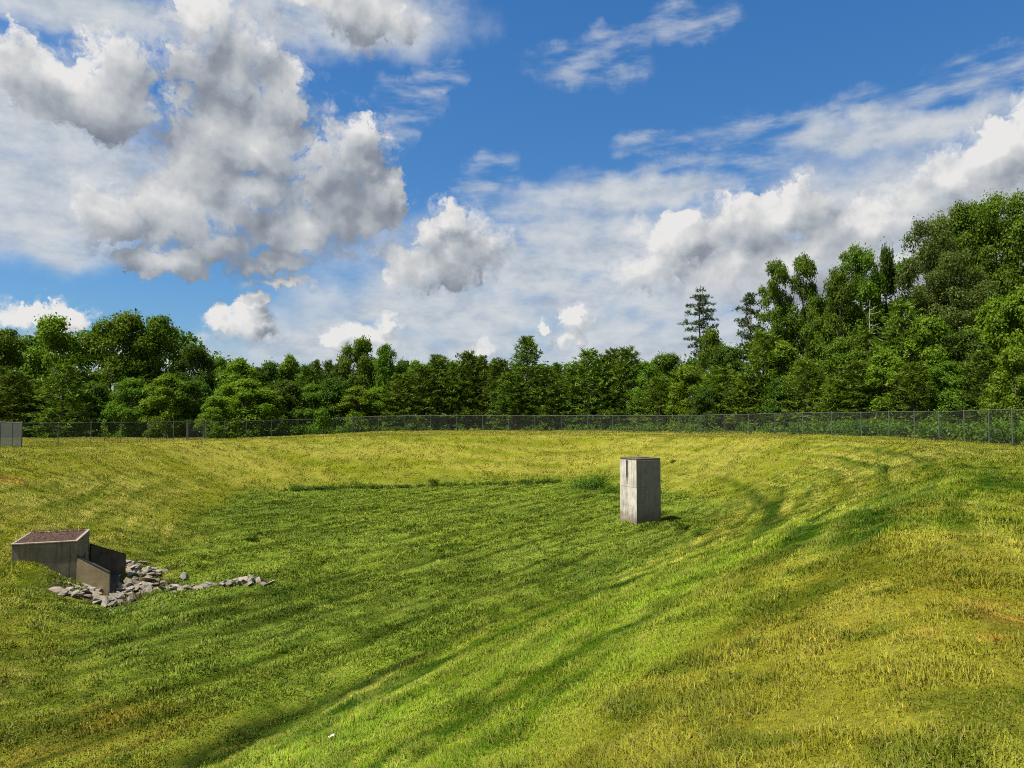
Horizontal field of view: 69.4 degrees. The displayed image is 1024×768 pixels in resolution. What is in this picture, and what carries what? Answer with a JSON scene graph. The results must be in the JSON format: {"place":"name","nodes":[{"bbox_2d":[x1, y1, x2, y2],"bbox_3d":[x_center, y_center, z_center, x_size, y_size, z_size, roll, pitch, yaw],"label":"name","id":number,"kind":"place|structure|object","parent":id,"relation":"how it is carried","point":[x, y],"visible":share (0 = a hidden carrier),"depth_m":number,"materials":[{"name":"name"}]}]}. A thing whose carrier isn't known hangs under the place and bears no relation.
{"place":"outdoors","nodes":[
{"label":"outdoors","id":0,"kind":"place"},
{"bbox_2d":[0,424,1023,767],"bbox_3d":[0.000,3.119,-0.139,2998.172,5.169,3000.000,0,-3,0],"label":"ground","id":1,"kind":"structure","parent":0,"point":[446,450],"depth_m":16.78,"materials":[{"name":"green plant"}]},
{"bbox_2d":[0,421,21,446],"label":"screened fence","id":2,"kind":"object","parent":1,"relation":"on","point":[12,429],"visible":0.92,"depth_m":56.58,"materials":[{"name":"metal"}]},
{"bbox_2d":[0,327,27,427],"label":"broadleaf tree","id":3,"kind":"object","parent":1,"relation":"on","point":[9,348],"visible":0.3,"depth_m":90.78,"materials":[{"name":"green plant"}]},
{"bbox_2d":[0,369,51,436],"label":"pine tree","id":4,"kind":"object","parent":1,"relation":"on","point":[13,377],"visible":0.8,"depth_m":83.47,"materials":[{"name":"green plant"}]},
{"bbox_2d":[6,380,65,436],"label":"pine tree","id":5,"kind":"object","parent":1,"relation":"on","point":[36,401],"visible":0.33,"depth_m":85.46,"materials":[{"name":"green plant"}]},
{"bbox_2d":[14,312,85,431],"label":"broadleaf tree","id":6,"kind":"object","parent":1,"relation":"on","point":[36,359],"visible":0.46,"depth_m":91.28,"materials":[{"name":"green plant"}]},
{"bbox_2d":[17,361,107,437],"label":"pine tree","id":7,"kind":"object","parent":1,"relation":"on","point":[70,387],"visible":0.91,"depth_m":82.93,"materials":[{"name":"green plant"}]},
{"bbox_2d":[10,527,125,593],"bbox_3d":[-13.650,5.607,22.923,2.744,2.139,2.949,1,-3,-22],"label":"culvert outlet","id":8,"kind":"object","parent":1,"relation":"on","point":[76,555],"visible":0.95,"depth_m":21.89,"materials":[{"name":"concrete"}]},
{"bbox_2d":[64,381,115,436],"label":"broadleaf tree","id":9,"kind":"object","parent":1,"relation":"on","point":[100,395],"visible":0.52,"depth_m":87.14,"materials":[{"name":"green plant"}]},
{"bbox_2d":[22,421,186,445],"bbox_3d":[-34.842,4.384,64.869,0.074,2.277,17.038,-1,-3,19],"label":"chain link fence","id":10,"kind":"object","parent":1,"relation":"on","point":[90,439],"visible":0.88,"depth_m":63.99,"materials":[{"name":"metal"}]},
{"bbox_2d":[75,308,164,432],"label":"broadleaf tree","id":11,"kind":"object","parent":1,"relation":"on","point":[99,337],"visible":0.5,"depth_m":94.99,"materials":[{"name":"green plant"}]},
{"bbox_2d":[100,376,157,437],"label":"broadleaf tree","id":12,"kind":"object","parent":1,"relation":"on","point":[119,410],"visible":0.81,"depth_m":82.35,"materials":[{"name":"green plant"}]},
{"bbox_2d":[142,416,162,437],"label":"bush","id":13,"kind":"object","parent":1,"relation":"on","point":[156,421],"visible":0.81,"depth_m":78.64,"materials":[{"name":"green plant"}]},
{"bbox_2d":[121,314,192,430],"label":"broadleaf tree","id":14,"kind":"object","parent":1,"relation":"on","point":[159,329],"visible":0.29,"depth_m":98.16,"materials":[{"name":"green plant"}]},
{"bbox_2d":[136,371,192,437],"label":"broadleaf tree","id":15,"kind":"object","parent":1,"relation":"on","point":[158,397],"visible":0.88,"depth_m":81.60,"materials":[{"name":"green plant"}]},
{"bbox_2d":[167,379,214,436],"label":"broadleaf tree","id":16,"kind":"object","parent":1,"relation":"on","point":[197,387],"visible":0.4,"depth_m":84.39,"materials":[{"name":"green plant"}]},
{"bbox_2d":[167,340,215,433],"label":"broadleaf tree","id":17,"kind":"object","parent":1,"relation":"on","point":[198,356],"visible":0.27,"depth_m":97.59,"materials":[{"name":"green plant"}]},
{"bbox_2d":[193,395,232,436],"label":"broadleaf tree","id":18,"kind":"object","parent":1,"relation":"on","point":[212,406],"visible":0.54,"depth_m":81.19,"materials":[{"name":"green plant"}]},
{"bbox_2d":[205,357,229,409],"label":"broadleaf tree","id":19,"kind":"object","parent":1,"relation":"on","point":[218,364],"visible":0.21,"depth_m":99.40,"materials":[{"name":"green plant"}]},
{"bbox_2d":[223,419,240,438],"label":"bush","id":20,"kind":"object","parent":1,"relation":"on","point":[232,431],"visible":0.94,"depth_m":78.09,"materials":[{"name":"green plant"}]},
{"bbox_2d":[214,357,259,426],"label":"broadleaf tree","id":21,"kind":"object","parent":1,"relation":"on","point":[240,368],"visible":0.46,"depth_m":92.36,"materials":[{"name":"green plant"}]},
{"bbox_2d":[217,378,284,436],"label":"broadleaf tree","id":22,"kind":"object","parent":1,"relation":"on","point":[248,393],"visible":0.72,"depth_m":83.91,"materials":[{"name":"green plant"}]},
{"bbox_2d":[253,357,281,426],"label":"broadleaf tree","id":23,"kind":"object","parent":1,"relation":"on","point":[268,371],"visible":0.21,"depth_m":98.36,"materials":[{"name":"green plant"}]},
{"bbox_2d":[247,386,288,435],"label":"broadleaf tree","id":24,"kind":"object","parent":1,"relation":"on","point":[274,400],"visible":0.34,"depth_m":87.74,"materials":[{"name":"green plant"}]},
{"bbox_2d":[268,378,310,434],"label":"broadleaf tree","id":25,"kind":"object","parent":1,"relation":"on","point":[288,390],"visible":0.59,"depth_m":90.77,"materials":[{"name":"green plant"}]},
{"bbox_2d":[277,352,305,386],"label":"broadleaf tree","id":26,"kind":"object","parent":1,"relation":"on","point":[289,365],"visible":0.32,"depth_m":99.61,"materials":[{"name":"green plant"}]},
{"bbox_2d":[295,363,319,420],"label":"broadleaf tree","id":27,"kind":"object","parent":1,"relation":"on","point":[304,379],"visible":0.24,"depth_m":97.72,"materials":[{"name":"green plant"}]},
{"bbox_2d":[290,384,333,434],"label":"broadleaf tree","id":28,"kind":"object","parent":1,"relation":"on","point":[311,392],"visible":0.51,"depth_m":90.92,"materials":[{"name":"green plant"}]},
{"bbox_2d":[312,406,334,433],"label":"bush","id":29,"kind":"object","parent":1,"relation":"on","point":[321,420],"visible":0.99,"depth_m":84.59,"materials":[{"name":"green plant"}]},
{"bbox_2d":[318,359,335,428],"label":"broadleaf tree","id":30,"kind":"object","parent":1,"relation":"on","point":[327,365],"visible":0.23,"depth_m":99.83,"materials":[{"name":"green plant"}]},
{"bbox_2d":[310,377,360,433],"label":"broadleaf tree","id":31,"kind":"object","parent":1,"relation":"on","point":[333,388],"visible":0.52,"depth_m":91.50,"materials":[{"name":"green plant"}]},
{"bbox_2d":[328,363,356,431],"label":"broadleaf tree","id":32,"kind":"object","parent":1,"relation":"on","point":[336,373],"visible":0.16,"depth_m":97.20,"materials":[{"name":"green plant"}]},
{"bbox_2d":[330,385,378,431],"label":"broadleaf tree","id":33,"kind":"object","parent":1,"relation":"on","point":[356,397],"visible":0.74,"depth_m":91.05,"materials":[{"name":"green plant"}]},
{"bbox_2d":[344,409,364,432],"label":"bush","id":34,"kind":"object","parent":1,"relation":"on","point":[355,421],"visible":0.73,"depth_m":88.03,"materials":[{"name":"green plant"}]},
{"bbox_2d":[336,335,376,425],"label":"broadleaf tree","id":35,"kind":"object","parent":1,"relation":"on","point":[358,350],"visible":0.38,"depth_m":97.84,"materials":[{"name":"green plant"}]},
{"bbox_2d":[360,387,401,430],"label":"broadleaf tree","id":36,"kind":"object","parent":1,"relation":"on","point":[378,404],"visible":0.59,"depth_m":92.17,"materials":[{"name":"green plant"}]},
{"bbox_2d":[366,342,401,430],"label":"broadleaf tree","id":37,"kind":"object","parent":1,"relation":"on","point":[382,367],"visible":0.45,"depth_m":97.12,"materials":[{"name":"green plant"}]},
{"bbox_2d":[388,358,411,426],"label":"broadleaf tree","id":38,"kind":"object","parent":1,"relation":"on","point":[401,367],"visible":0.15,"depth_m":99.34,"materials":[{"name":"green plant"}]},
{"bbox_2d":[374,372,431,430],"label":"pine tree","id":39,"kind":"object","parent":1,"relation":"on","point":[395,388],"visible":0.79,"depth_m":92.27,"materials":[{"name":"green plant"}]},
{"bbox_2d":[281,476,563,491],"bbox_3d":[-6.162,7.601,55.676,21.421,0.836,1.973,1,-3,-18],"label":"weed line","id":40,"kind":"object","parent":1,"relation":"on","point":[340,486],"visible":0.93,"depth_m":54.83,"materials":[{"name":"green plant"}]},
{"bbox_2d":[392,363,454,429],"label":"pine tree","id":41,"kind":"object","parent":1,"relation":"on","point":[421,371],"visible":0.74,"depth_m":93.12,"materials":[{"name":"green plant"}]},
{"bbox_2d":[410,354,470,429],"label":"pine tree","id":42,"kind":"object","parent":1,"relation":"on","point":[440,363],"visible":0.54,"depth_m":95.89,"materials":[{"name":"green plant"}]},
{"bbox_2d":[425,360,480,429],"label":"pine tree","id":43,"kind":"object","parent":1,"relation":"on","point":[451,366],"visible":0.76,"depth_m":95.25,"materials":[{"name":"green plant"}]},
{"bbox_2d":[439,349,496,429],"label":"pine tree","id":44,"kind":"object","parent":1,"relation":"on","point":[470,360],"visible":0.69,"depth_m":96.17,"materials":[{"name":"green plant"}]},
{"bbox_2d":[460,354,496,429],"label":"pine tree","id":45,"kind":"object","parent":1,"relation":"on","point":[482,359],"visible":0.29,"depth_m":98.60,"materials":[{"name":"green plant"}]},
{"bbox_2d":[472,357,527,429],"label":"pine tree","id":46,"kind":"object","parent":1,"relation":"on","point":[496,364],"visible":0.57,"depth_m":95.27,"materials":[{"name":"green plant"}]},
{"bbox_2d":[481,371,540,429],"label":"pine tree","id":47,"kind":"object","parent":1,"relation":"on","point":[510,376],"visible":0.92,"depth_m":92.24,"materials":[{"name":"green plant"}]},
{"bbox_2d":[2,415,1023,441],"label":"bramble growth","id":48,"kind":"object","parent":1,"relation":"on","point":[901,430],"visible":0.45,"depth_m":60.73,"materials":[{"name":"green plant"}]},
{"bbox_2d":[11,234,1023,431],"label":"woods","id":49,"kind":"object","parent":1,"relation":"on","point":[31,341],"visible":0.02,"depth_m":112.29,"materials":[{"name":"green plant"}]},
{"bbox_2d":[491,335,561,428],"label":"pine tree","id":50,"kind":"object","parent":1,"relation":"on","point":[525,343],"visible":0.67,"depth_m":94.29,"materials":[{"name":"green plant"}]},
{"bbox_2d":[517,364,575,429],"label":"pine tree","id":51,"kind":"object","parent":1,"relation":"on","point":[549,380],"visible":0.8,"depth_m":93.09,"materials":[{"name":"green plant"}]},
{"bbox_2d":[545,362,568,428],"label":"pine tree","id":52,"kind":"object","parent":1,"relation":"on","point":[558,367],"visible":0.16,"depth_m":98.75,"materials":[{"name":"green plant"}]},
{"bbox_2d":[550,365,596,428],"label":"pine tree","id":53,"kind":"object","parent":1,"relation":"on","point":[570,390],"visible":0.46,"depth_m":95.11,"materials":[{"name":"green plant"}]},
{"bbox_2d":[568,471,612,489],"bbox_3d":[5.798,7.539,54.817,3.763,2.383,3.696,0,-3,0],"label":"weed clump","id":54,"kind":"object","parent":1,"relation":"on","point":[598,483],"visible":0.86,"depth_m":54.54,"materials":[{"name":"green plant"}]},
{"bbox_2d":[558,347,624,429],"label":"pine tree","id":55,"kind":"object","parent":1,"relation":"on","point":[590,357],"visible":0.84,"depth_m":93.74,"materials":[{"name":"green plant"}]},
{"bbox_2d":[577,352,622,429],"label":"pine tree","id":56,"kind":"object","parent":1,"relation":"on","point":[604,360],"visible":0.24,"depth_m":96.04,"materials":[{"name":"green plant"}]},
{"bbox_2d":[199,416,1023,444],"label":"undergrowth","id":57,"kind":"object","parent":1,"relation":"on","point":[1001,435],"visible":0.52,"depth_m":58.68,"materials":[{"name":"green plant"}]},
{"bbox_2d":[590,347,635,429],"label":"pine tree","id":58,"kind":"object","parent":1,"relation":"on","point":[612,352],"visible":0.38,"depth_m":95.47,"materials":[{"name":"green plant"}]},
{"bbox_2d":[205,408,1023,445],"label":"chain link fence","id":59,"kind":"object","parent":1,"relation":"on","point":[888,421],"visible":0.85,"depth_m":68.11,"materials":[{"name":"metal"}]},
{"bbox_2d":[591,345,652,428],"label":"pine tree","id":60,"kind":"object","parent":1,"relation":"on","point":[626,354],"visible":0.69,"depth_m":93.28,"materials":[{"name":"green plant"}]},
{"bbox_2d":[620,456,660,523],"bbox_3d":[6.540,5.581,37.766,1.489,3.714,1.473,1,-3,-25],"label":"concrete riser","id":61,"kind":"object","parent":1,"relation":"on","point":[640,489],"visible":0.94,"depth_m":37.20,"materials":[{"name":"grey concrete"}]},
{"bbox_2d":[623,360,668,430],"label":"broadleaf tree","id":62,"kind":"object","parent":1,"relation":"on","point":[647,369],"visible":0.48,"depth_m":91.24,"materials":[{"name":"green plant"}]},
{"bbox_2d":[626,375,682,430],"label":"tree","id":63,"kind":"object","parent":1,"relation":"on","point":[662,387],"visible":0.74,"depth_m":87.35,"materials":[{"name":"green plant"}]},
{"bbox_2d":[642,351,688,422],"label":"broadleaf tree","id":64,"kind":"object","parent":1,"relation":"on","point":[668,363],"visible":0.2,"depth_m":96.05,"materials":[{"name":"green plant"}]},
{"bbox_2d":[661,363,714,430],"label":"broadleaf tree","id":65,"kind":"object","parent":1,"relation":"on","point":[686,373],"visible":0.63,"depth_m":84.27,"materials":[{"name":"green plant"}]},
{"bbox_2d":[677,285,719,366],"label":"pine tree","id":66,"kind":"object","parent":1,"relation":"on","point":[700,310],"visible":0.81,"depth_m":98.18,"materials":[{"name":"green plant"}]},
{"bbox_2d":[679,386,725,431],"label":"broadleaf tree","id":67,"kind":"object","parent":1,"relation":"on","point":[709,394],"visible":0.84,"depth_m":79.05,"materials":[{"name":"green plant"}]},
{"bbox_2d":[690,328,727,426],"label":"broadleaf tree","id":68,"kind":"object","parent":1,"relation":"on","point":[712,340],"visible":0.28,"depth_m":89.83,"materials":[{"name":"green plant"}]},
{"bbox_2d":[682,364,752,430],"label":"broadleaf tree","id":69,"kind":"object","parent":1,"relation":"on","point":[717,376],"visible":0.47,"depth_m":80.31,"materials":[{"name":"green plant"}]},
{"bbox_2d":[706,343,752,428],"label":"broadleaf tree","id":70,"kind":"object","parent":1,"relation":"on","point":[728,356],"visible":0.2,"depth_m":87.82,"materials":[{"name":"green plant"}]},
{"bbox_2d":[715,373,767,430],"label":"broadleaf tree","id":71,"kind":"object","parent":1,"relation":"on","point":[739,392],"visible":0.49,"depth_m":77.44,"materials":[{"name":"green plant"}]},
{"bbox_2d":[732,292,765,415],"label":"pine tree","id":72,"kind":"object","parent":1,"relation":"on","point":[746,320],"visible":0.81,"depth_m":90.28,"materials":[{"name":"green plant"}]},
{"bbox_2d":[720,328,799,429],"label":"broadleaf tree","id":73,"kind":"object","parent":1,"relation":"on","point":[762,351],"visible":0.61,"depth_m":76.30,"materials":[{"name":"green plant"}]},
{"bbox_2d":[751,258,794,356],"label":"broadleaf tree","id":74,"kind":"object","parent":1,"relation":"on","point":[779,314],"visible":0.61,"depth_m":83.88,"materials":[{"name":"green plant"}]},
{"bbox_2d":[756,339,813,428],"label":"broadleaf tree","id":75,"kind":"object","parent":1,"relation":"on","point":[786,349],"visible":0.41,"depth_m":75.41,"materials":[{"name":"green plant"}]},
{"bbox_2d":[759,376,811,431],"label":"broadleaf tree","id":76,"kind":"object","parent":1,"relation":"on","point":[774,394],"visible":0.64,"depth_m":73.03,"materials":[{"name":"green plant"}]},
{"bbox_2d":[767,358,833,430],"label":"tree","id":77,"kind":"object","parent":1,"relation":"on","point":[808,371],"visible":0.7,"depth_m":70.53,"materials":[{"name":"green plant"}]},
{"bbox_2d":[784,251,826,399],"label":"broadleaf tree","id":78,"kind":"object","parent":1,"relation":"on","point":[805,269],"visible":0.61,"depth_m":83.85,"materials":[{"name":"green plant"}]},
{"bbox_2d":[800,314,842,420],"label":"broadleaf tree","id":79,"kind":"object","parent":1,"relation":"on","point":[818,331],"visible":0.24,"depth_m":78.82,"materials":[{"name":"green plant"}]},
{"bbox_2d":[798,377,876,433],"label":"tree","id":80,"kind":"object","parent":1,"relation":"on","point":[827,393],"visible":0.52,"depth_m":65.36,"materials":[{"name":"green plant"}]},
{"bbox_2d":[818,266,864,375],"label":"broadleaf tree","id":81,"kind":"object","parent":1,"relation":"on","point":[854,310],"visible":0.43,"depth_m":80.90,"materials":[{"name":"green plant"}]},
{"bbox_2d":[814,337,869,418],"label":"broadleaf tree","id":82,"kind":"object","parent":1,"relation":"on","point":[842,350],"visible":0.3,"depth_m":70.68,"materials":[{"name":"green plant"}]},
{"bbox_2d":[806,359,907,432],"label":"broadleaf tree","id":83,"kind":"object","parent":1,"relation":"on","point":[854,366],"visible":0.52,"depth_m":65.22,"materials":[{"name":"green plant"}]},
{"bbox_2d":[834,241,887,395],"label":"broadleaf tree","id":84,"kind":"object","parent":1,"relation":"on","point":[869,292],"visible":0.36,"depth_m":81.57,"materials":[{"name":"green plant"}]},
{"bbox_2d":[839,327,882,417],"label":"broadleaf tree","id":85,"kind":"object","parent":1,"relation":"on","point":[867,335],"visible":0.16,"depth_m":72.92,"materials":[{"name":"green plant"}]},
{"bbox_2d":[851,346,915,424],"bbox_3d":[32.660,1.167,65.033,4.694,9.044,4.843,1,-3,-13],"label":"broadleaf tree","id":86,"kind":"object","parent":1,"relation":"on","point":[887,362],"visible":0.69,"depth_m":64.31,"materials":[{"name":"green plant"}]},
{"bbox_2d":[870,236,899,388],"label":"broadleaf tree","id":87,"kind":"object","parent":1,"relation":"on","point":[886,258],"visible":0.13,"depth_m":84.34,"materials":[{"name":"green plant"}]},
{"bbox_2d":[856,297,935,422],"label":"broadleaf tree","id":88,"kind":"object","parent":1,"relation":"on","point":[900,309],"visible":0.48,"depth_m":68.81,"materials":[{"name":"green plant"}]},
{"bbox_2d":[868,360,962,433],"bbox_3d":[33.892,1.239,62.220,7.812,6.590,7.123,-1,-3,15],"label":"tree","id":89,"kind":"object","parent":1,"relation":"on","point":[909,382],"visible":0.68,"depth_m":61.68,"materials":[{"name":"green plant"}]},
{"bbox_2d":[895,313,958,420],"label":"broadleaf tree","id":90,"kind":"object","parent":1,"relation":"on","point":[927,328],"visible":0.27,"depth_m":66.49,"materials":[{"name":"green plant"}]},
{"bbox_2d":[886,216,974,384],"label":"broadleaf tree","id":91,"kind":"object","parent":1,"relation":"on","point":[927,255],"visible":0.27,"depth_m":76.68,"materials":[{"name":"green plant"}]},
{"bbox_2d":[922,361,982,426],"bbox_3d":[35.560,1.556,60.093,4.797,7.013,4.615,2,-3,-39],"label":"broadleaf tree","id":92,"kind":"object","parent":1,"relation":"on","point":[944,380],"visible":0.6,"depth_m":59.53,"materials":[{"name":"green plant"}]},
{"bbox_2d":[904,244,1003,414],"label":"broadleaf tree","id":93,"kind":"object","parent":1,"relation":"on","point":[967,294],"visible":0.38,"depth_m":72.49,"materials":[{"name":"green plant"}]},
{"bbox_2d":[918,199,1000,353],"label":"broadleaf tree","id":94,"kind":"object","parent":1,"relation":"on","point":[951,212],"visible":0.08,"depth_m":80.01,"materials":[{"name":"green plant"}]},
{"bbox_2d":[929,326,992,423],"bbox_3d":[39.718,0.544,65.203,5.826,11.476,5.697,1,-3,-30],"label":"broadleaf tree","id":95,"kind":"object","parent":1,"relation":"on","point":[969,342],"visible":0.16,"depth_m":64.59,"materials":[{"name":"green plant"}]},
{"bbox_2d":[936,348,1021,433],"bbox_3d":[37.103,0.743,58.198,7.266,7.226,7.033,2,-3,-38],"label":"pine tree","id":96,"kind":"object","parent":1,"relation":"on","point":[982,357],"visible":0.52,"depth_m":57.78,"materials":[{"name":"green plant"}]},
{"bbox_2d":[948,188,1023,352],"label":"broadleaf tree","id":97,"kind":"object","parent":1,"relation":"on","point":[987,215],"visible":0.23,"depth_m":77.63,"materials":[{"name":"green plant"}]},
{"bbox_2d":[959,293,1023,422],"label":"broadleaf tree","id":98,"kind":"object","parent":1,"relation":"on","point":[991,318],"visible":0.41,"depth_m":64.30,"materials":[{"name":"green plant"}]},
{"bbox_2d":[978,344,1023,427],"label":"broadleaf tree","id":99,"kind":"object","parent":1,"relation":"on","point":[1010,359],"visible":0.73,"depth_m":53.81,"materials":[{"name":"green plant"}]},
{"bbox_2d":[991,208,1023,327],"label":"broadleaf tree","id":100,"kind":"object","parent":1,"relation":"on","point":[1020,227],"visible":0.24,"depth_m":76.57,"materials":[{"name":"green plant"}]},
{"bbox_2d":[992,283,1023,395],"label":"broadleaf tree","id":101,"kind":"object","parent":1,"relation":"on","point":[1011,303],"visible":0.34,"depth_m":63.32,"materials":[{"name":"green plant"}]},
{"bbox_2d":[0,0,1023,413],"label":"sky","id":102,"kind":"structure","parent":0,"point":[305,179],"materials":[{"name":"blue"}]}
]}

